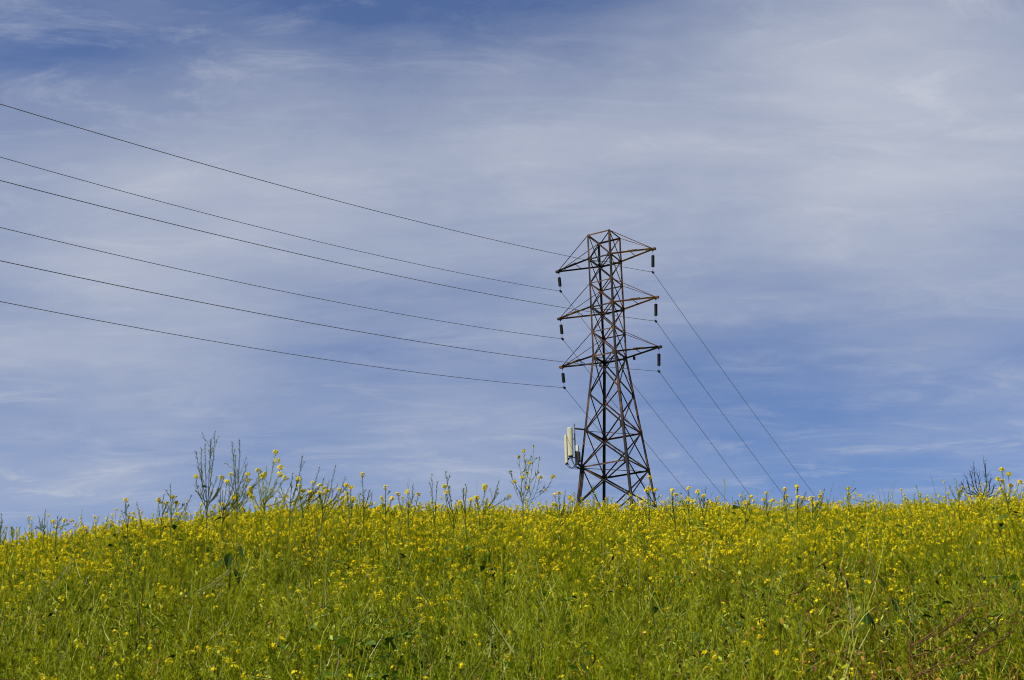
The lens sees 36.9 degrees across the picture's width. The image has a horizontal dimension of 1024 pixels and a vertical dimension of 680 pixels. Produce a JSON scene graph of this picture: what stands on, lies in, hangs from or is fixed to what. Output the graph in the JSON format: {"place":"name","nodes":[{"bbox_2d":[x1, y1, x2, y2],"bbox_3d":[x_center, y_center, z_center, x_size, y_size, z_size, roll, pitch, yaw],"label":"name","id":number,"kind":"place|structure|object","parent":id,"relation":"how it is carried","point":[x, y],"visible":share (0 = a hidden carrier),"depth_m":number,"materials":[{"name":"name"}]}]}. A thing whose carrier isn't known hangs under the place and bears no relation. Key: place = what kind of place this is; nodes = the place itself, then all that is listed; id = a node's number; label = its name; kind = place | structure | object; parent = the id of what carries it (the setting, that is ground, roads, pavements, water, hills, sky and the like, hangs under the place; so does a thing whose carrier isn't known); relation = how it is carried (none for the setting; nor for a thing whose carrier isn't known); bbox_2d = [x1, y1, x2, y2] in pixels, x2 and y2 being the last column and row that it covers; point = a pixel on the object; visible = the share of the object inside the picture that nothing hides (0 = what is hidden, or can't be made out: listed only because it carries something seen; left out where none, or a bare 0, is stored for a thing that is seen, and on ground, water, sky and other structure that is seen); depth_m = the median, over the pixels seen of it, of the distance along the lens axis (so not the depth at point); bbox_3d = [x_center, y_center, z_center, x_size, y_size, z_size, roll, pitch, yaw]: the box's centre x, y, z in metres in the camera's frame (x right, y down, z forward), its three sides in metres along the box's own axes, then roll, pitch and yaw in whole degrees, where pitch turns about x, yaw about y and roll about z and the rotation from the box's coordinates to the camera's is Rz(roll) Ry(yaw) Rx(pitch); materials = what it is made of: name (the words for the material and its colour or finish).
{"place":"outdoors","nodes":[
{"label":"outdoors","id":0,"kind":"place"},
{"bbox_2d":[0,481,1023,679],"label":"mustard","id":1,"kind":"object","parent":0,"point":[639,528],"depth_m":8.74,"materials":[{"name":"yellow plant"}]},
{"bbox_2d":[0,484,1023,679],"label":"leaves","id":2,"kind":"object","parent":1,"relation":"attached to","point":[635,663],"visible":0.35,"depth_m":7.00,"materials":[{"name":"green plant"}]},
{"bbox_2d":[0,478,1023,639],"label":"mustard tips","id":3,"kind":"object","parent":1,"relation":"attached to","point":[189,548],"visible":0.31,"depth_m":9.93,"materials":[{"name":"yellow plant"}]},
{"bbox_2d":[0,0,1023,545],"label":"sky","id":4,"kind":"structure","parent":0,"point":[829,194],"materials":[{"name":"blue"}]},
{"bbox_3d":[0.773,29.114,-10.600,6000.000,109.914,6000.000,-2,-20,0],"label":"ground","id":5,"kind":"structure","parent":0,"visible":0},
{"bbox_2d":[0,513,7,537],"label":"mustard plant","id":6,"kind":"object","parent":5,"relation":"on","point":[1,522],"visible":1,"depth_m":9.84,"materials":[{"name":"green plant"}]},
{"bbox_2d":[35,509,46,571],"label":"mustard plant","id":7,"kind":"object","parent":5,"relation":"on","point":[41,526],"visible":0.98,"depth_m":10.20,"materials":[{"name":"green plant"}]},
{"bbox_2d":[32,555,74,631],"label":"dry stalk","id":8,"kind":"object","parent":5,"relation":"on","point":[71,558],"visible":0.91,"depth_m":7.46,"materials":[{"name":"plant"}]},
{"bbox_2d":[51,516,73,566],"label":"mustard plant","id":9,"kind":"object","parent":5,"relation":"on","point":[62,520],"visible":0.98,"depth_m":10.21,"materials":[{"name":"green plant"}]},
{"bbox_2d":[121,498,128,589],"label":"mustard plant","id":10,"kind":"object","parent":5,"relation":"on","point":[125,500],"visible":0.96,"depth_m":9.57,"materials":[{"name":"green plant"}]},
{"bbox_2d":[115,520,146,662],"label":"weed plant","id":11,"kind":"object","parent":5,"relation":"on","point":[139,607],"visible":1,"depth_m":7.07,"materials":[{"name":"green plant"}]},
{"bbox_2d":[156,494,169,585],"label":"mustard plant","id":12,"kind":"object","parent":5,"relation":"on","point":[158,500],"visible":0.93,"depth_m":9.38,"materials":[{"name":"green plant"}]},
{"bbox_2d":[166,484,192,576],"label":"mustard plant","id":13,"kind":"object","parent":5,"relation":"on","point":[171,509],"visible":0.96,"depth_m":9.23,"materials":[{"name":"green plant"}]},
{"bbox_2d":[176,568,231,675],"bbox_3d":[-1.411,1.612,6.847,0.404,1.212,0.051,-6,-21,13],"label":"dry stalk","id":14,"kind":"object","parent":5,"relation":"on","point":[220,579],"visible":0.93,"depth_m":7.01,"materials":[{"name":"plant"}]},
{"bbox_2d":[193,432,237,618],"bbox_3d":[-1.789,1.399,9.085,0.269,1.862,0.242,6,-21,-20],"label":"mustard plant","id":15,"kind":"object","parent":5,"relation":"on","point":[208,502],"visible":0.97,"depth_m":9.25,"materials":[{"name":"green plant"}]},
{"bbox_2d":[214,537,243,672],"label":"weed plant","id":16,"kind":"object","parent":5,"relation":"on","point":[228,558],"visible":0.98,"depth_m":7.26,"materials":[{"name":"green plant"}]},
{"bbox_2d":[215,464,251,595],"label":"mustard plant","id":17,"kind":"object","parent":5,"relation":"on","point":[233,502],"visible":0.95,"depth_m":9.02,"materials":[{"name":"green plant"}]},
{"bbox_2d":[224,439,266,592],"bbox_3d":[-1.649,1.430,9.298,0.278,1.784,0.222,-2,-20,0],"label":"mustard plant","id":18,"kind":"object","parent":5,"relation":"on","point":[235,482],"visible":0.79,"depth_m":9.51,"materials":[{"name":"green plant"}]},
{"bbox_2d":[214,449,290,616],"bbox_3d":[-1.421,1.435,8.439,0.424,1.712,0.227,-7,-21,15],"label":"mustard plant","id":19,"kind":"object","parent":5,"relation":"on","point":[266,498],"visible":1,"depth_m":8.62,"materials":[{"name":"green plant"}]},
{"bbox_2d":[278,456,318,592],"bbox_3d":[-1.282,1.473,9.037,0.193,1.638,0.263,10,-23,-30],"label":"mustard plant","id":20,"kind":"object","parent":5,"relation":"on","point":[302,490],"visible":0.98,"depth_m":9.23,"materials":[{"name":"green plant"}]},
{"bbox_2d":[297,467,329,572],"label":"mustard plant","id":21,"kind":"object","parent":5,"relation":"on","point":[308,501],"visible":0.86,"depth_m":9.63,"materials":[{"name":"green plant"}]},
{"bbox_2d":[316,464,348,571],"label":"mustard plant","id":22,"kind":"object","parent":5,"relation":"on","point":[334,498],"visible":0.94,"depth_m":9.42,"materials":[{"name":"green plant"}]},
{"bbox_2d":[341,483,355,606],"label":"mustard plant","id":23,"kind":"object","parent":5,"relation":"on","point":[347,498],"visible":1,"depth_m":8.88,"materials":[{"name":"green plant"}]},
{"bbox_2d":[360,472,372,555],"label":"mustard plant","id":24,"kind":"object","parent":5,"relation":"on","point":[363,473],"visible":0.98,"depth_m":9.18,"materials":[{"name":"green plant"}]},
{"bbox_2d":[374,485,393,588],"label":"mustard plant","id":25,"kind":"object","parent":5,"relation":"on","point":[379,507],"visible":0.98,"depth_m":8.96,"materials":[{"name":"green plant"}]},
{"bbox_2d":[395,483,420,574],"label":"mustard plant","id":26,"kind":"object","parent":5,"relation":"on","point":[399,494],"visible":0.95,"depth_m":9.47,"materials":[{"name":"green plant"}]},
{"bbox_2d":[425,474,439,567],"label":"mustard plant","id":27,"kind":"object","parent":5,"relation":"on","point":[435,507],"visible":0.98,"depth_m":9.19,"materials":[{"name":"green plant"}]},
{"bbox_2d":[442,470,461,561],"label":"mustard plant","id":28,"kind":"object","parent":5,"relation":"on","point":[447,508],"visible":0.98,"depth_m":8.77,"materials":[{"name":"green plant"}]},
{"bbox_2d":[458,484,473,532],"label":"mustard plant","id":29,"kind":"object","parent":5,"relation":"on","point":[465,501],"visible":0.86,"depth_m":9.39,"materials":[{"name":"green plant"}]},
{"bbox_2d":[474,484,487,549],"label":"mustard plant","id":30,"kind":"object","parent":5,"relation":"on","point":[476,498],"visible":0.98,"depth_m":9.46,"materials":[{"name":"green plant"}]},
{"bbox_2d":[464,565,509,679],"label":"weed plant","id":31,"kind":"object","parent":5,"relation":"on","point":[483,609],"visible":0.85,"depth_m":6.30,"materials":[{"name":"green plant"}]},
{"bbox_2d":[482,481,510,548],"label":"mustard plant","id":32,"kind":"object","parent":5,"relation":"on","point":[496,493],"visible":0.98,"depth_m":9.60,"materials":[{"name":"green plant"}]},
{"bbox_2d":[37,578,971,679],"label":"leafy weeds","id":33,"kind":"object","parent":5,"relation":"on","point":[701,640],"visible":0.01,"depth_m":6.88,"materials":[{"name":"green plant"}]},
{"bbox_2d":[0,492,1019,679],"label":"dry stalks","id":34,"kind":"object","parent":5,"relation":"on","point":[577,583],"visible":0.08,"depth_m":8.33,"materials":[{"name":"brown plant"}]},
{"bbox_2d":[0,485,1023,679],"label":"tangled stems","id":35,"kind":"object","parent":5,"relation":"on","point":[626,668],"visible":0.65,"depth_m":7.00,"materials":[{"name":"green plant"}]},
{"bbox_2d":[0,501,1023,679],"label":"broadleaf clumps","id":36,"kind":"object","parent":5,"relation":"on","point":[389,643],"visible":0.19,"depth_m":7.10,"materials":[{"name":"green plant"}]},
{"bbox_2d":[0,477,1023,679],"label":"pale stems","id":37,"kind":"object","parent":5,"relation":"on","point":[546,613],"visible":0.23,"depth_m":7.33,"materials":[{"name":"green plant"}]},
{"bbox_2d":[8,556,1023,679],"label":"withered weeds","id":38,"kind":"object","parent":5,"relation":"on","point":[873,675],"visible":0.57,"depth_m":6.35,"materials":[{"name":"brown plant"}]},
{"bbox_2d":[508,445,555,620],"bbox_3d":[0.095,1.282,6.378,0.172,1.789,0.219,-8,-21,18],"label":"mustard plant","id":39,"kind":"object","parent":5,"relation":"on","point":[527,472],"visible":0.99,"depth_m":6.59,"materials":[{"name":"green plant"}]},
{"bbox_2d":[551,491,572,531],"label":"mustard plant","id":40,"kind":"object","parent":5,"relation":"on","point":[554,504],"visible":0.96,"depth_m":9.84,"materials":[{"name":"green plant"}]},
{"bbox_2d":[555,229,661,509],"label":"transmission tower","id":41,"kind":"structure","parent":5,"relation":"on","point":[604,362],"depth_m":111.01,"materials":[{"name":"metal"}]},
{"bbox_2d":[558,277,561,292],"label":"insulator string","id":42,"kind":"object","parent":41,"relation":"hanging from","point":[559,283],"visible":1,"depth_m":115.17,"materials":[{"name":"ceramic"}]},
{"bbox_2d":[0,157,727,501],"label":"power line","id":43,"kind":"object","parent":42,"relation":"hanging from","point":[334,245],"visible":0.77,"depth_m":88.16,"materials":[{"name":"metal"}]},
{"bbox_2d":[559,321,563,339],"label":"insulator string","id":44,"kind":"object","parent":41,"relation":"hanging from","point":[561,330],"visible":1,"depth_m":113.85,"materials":[{"name":"ceramic"}]},
{"bbox_2d":[0,227,690,496],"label":"power line","id":45,"kind":"object","parent":44,"relation":"hanging from","point":[312,297],"visible":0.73,"depth_m":84.69,"materials":[{"name":"metal"}]},
{"bbox_2d":[561,369,565,388],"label":"insulator string","id":46,"kind":"object","parent":41,"relation":"hanging from","point":[563,377],"visible":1,"depth_m":112.59,"materials":[{"name":"ceramic"}]},
{"bbox_2d":[0,301,667,511],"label":"power line","id":47,"kind":"object","parent":46,"relation":"hanging from","point":[294,354],"visible":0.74,"depth_m":82.59,"materials":[{"name":"metal"}]},
{"bbox_2d":[564,424,584,504],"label":"cell antenna","id":48,"kind":"object","parent":41,"relation":"attached to","point":[568,446],"visible":0.93,"depth_m":107.63,"materials":[{"name":"white plastic"}]},
{"bbox_2d":[651,255,654,273],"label":"insulator string","id":49,"kind":"object","parent":41,"relation":"hanging from","point":[652,261],"visible":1,"depth_m":111.63,"materials":[{"name":"ceramic"}]},
{"bbox_2d":[0,104,818,500],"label":"power line","id":50,"kind":"object","parent":49,"relation":"hanging from","point":[390,214],"visible":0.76,"depth_m":77.76,"materials":[{"name":"metal"}]},
{"bbox_2d":[654,304,657,322],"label":"insulator string","id":51,"kind":"object","parent":41,"relation":"hanging from","point":[655,308],"visible":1,"depth_m":110.35,"materials":[{"name":"ceramic"}]},
{"bbox_2d":[0,180,793,508],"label":"power line","id":52,"kind":"object","parent":51,"relation":"hanging from","point":[372,270],"visible":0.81,"depth_m":75.50,"materials":[{"name":"metal"}]},
{"bbox_2d":[657,353,660,372],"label":"insulator string","id":53,"kind":"object","parent":41,"relation":"hanging from","point":[658,358],"visible":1,"depth_m":109.05,"materials":[{"name":"ceramic"}]},
{"bbox_2d":[0,260,759,508],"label":"power line","id":54,"kind":"object","parent":53,"relation":"hanging from","point":[346,329],"visible":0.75,"depth_m":73.28,"materials":[{"name":"metal"}]},
{"bbox_2d":[639,475,660,570],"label":"mustard plant","id":55,"kind":"object","parent":5,"relation":"on","point":[647,490],"visible":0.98,"depth_m":9.23,"materials":[{"name":"green plant"}]},
{"bbox_2d":[650,586,682,661],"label":"weed plant","id":56,"kind":"object","parent":5,"relation":"on","point":[654,609],"visible":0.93,"depth_m":6.52,"materials":[{"name":"green plant"}]},
{"bbox_2d":[665,489,678,539],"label":"mustard plant","id":57,"kind":"object","parent":5,"relation":"on","point":[672,503],"visible":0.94,"depth_m":9.56,"materials":[{"name":"yellow plant"}]},
{"bbox_2d":[682,486,693,544],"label":"mustard plant","id":58,"kind":"object","parent":5,"relation":"on","point":[690,501],"visible":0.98,"depth_m":9.58,"materials":[{"name":"green plant"}]},
{"bbox_2d":[695,488,707,547],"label":"mustard plant","id":59,"kind":"object","parent":5,"relation":"on","point":[702,496],"visible":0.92,"depth_m":9.77,"materials":[{"name":"yellow plant"}]},
{"bbox_2d":[734,495,752,546],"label":"mustard plant","id":60,"kind":"object","parent":5,"relation":"on","point":[745,502],"visible":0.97,"depth_m":10.00,"materials":[{"name":"yellow plant"}]},
{"bbox_2d":[745,596,781,662],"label":"weed plant","id":61,"kind":"object","parent":5,"relation":"on","point":[760,637],"visible":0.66,"depth_m":6.42,"materials":[{"name":"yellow plant"}]},
{"bbox_2d":[761,491,774,543],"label":"mustard plant","id":62,"kind":"object","parent":5,"relation":"on","point":[764,499],"visible":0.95,"depth_m":9.97,"materials":[{"name":"green plant"}]},
{"bbox_2d":[782,487,791,544],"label":"mustard plant","id":63,"kind":"object","parent":5,"relation":"on","point":[785,488],"visible":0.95,"depth_m":9.79,"materials":[{"name":"green plant"}]},
{"bbox_2d":[795,485,805,532],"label":"mustard plant","id":64,"kind":"object","parent":5,"relation":"on","point":[802,497],"visible":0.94,"depth_m":9.81,"materials":[{"name":"yellow plant"}]},
{"bbox_2d":[808,489,824,546],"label":"mustard plant","id":65,"kind":"object","parent":5,"relation":"on","point":[810,498],"visible":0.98,"depth_m":9.57,"materials":[{"name":"yellow plant"}]},
{"bbox_2d":[808,574,874,673],"bbox_3d":[1.415,1.559,6.444,0.281,1.186,0.099,-2,-20,0],"label":"weed plant","id":66,"kind":"object","parent":5,"relation":"on","point":[869,619],"visible":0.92,"depth_m":6.56,"materials":[{"name":"green plant"}]},
{"bbox_2d":[841,486,855,538],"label":"mustard plant","id":67,"kind":"object","parent":5,"relation":"on","point":[847,488],"visible":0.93,"depth_m":10.30,"materials":[{"name":"green plant"}]},
{"bbox_2d":[866,530,879,618],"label":"dry stalk","id":68,"kind":"object","parent":5,"relation":"on","point":[868,546],"visible":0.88,"depth_m":8.01,"materials":[{"name":"plant"}]},
{"bbox_2d":[879,563,932,674],"bbox_3d":[1.700,1.548,6.487,0.210,1.234,0.171,-2,-20,0],"label":"weed plant","id":69,"kind":"object","parent":5,"relation":"on","point":[912,598],"visible":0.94,"depth_m":6.60,"materials":[{"name":"green plant"}]},
{"bbox_2d":[949,478,964,547],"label":"mustard plant","id":70,"kind":"object","parent":5,"relation":"on","point":[959,494],"visible":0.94,"depth_m":9.40,"materials":[{"name":"green plant"}]},
{"bbox_2d":[914,628,1016,678],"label":"dry stalk","id":71,"kind":"object","parent":5,"relation":"on","point":[985,650],"visible":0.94,"depth_m":5.69,"materials":[{"name":"brown plant"}]},
{"bbox_2d":[909,585,1023,679],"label":"dry stalk","id":72,"kind":"object","parent":5,"relation":"on","point":[943,630],"visible":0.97,"depth_m":5.98,"materials":[{"name":"brown plant"}]},
{"bbox_2d":[958,458,999,496],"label":"leafless shrub","id":73,"kind":"object","parent":5,"relation":"on","point":[986,481],"visible":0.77,"depth_m":34.84,"materials":[{"name":"grey plant"}]},
{"bbox_2d":[995,467,1022,603],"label":"mustard plant","id":74,"kind":"object","parent":5,"relation":"on","point":[1002,469],"visible":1,"depth_m":8.76,"materials":[{"name":"green plant"}]}
]}

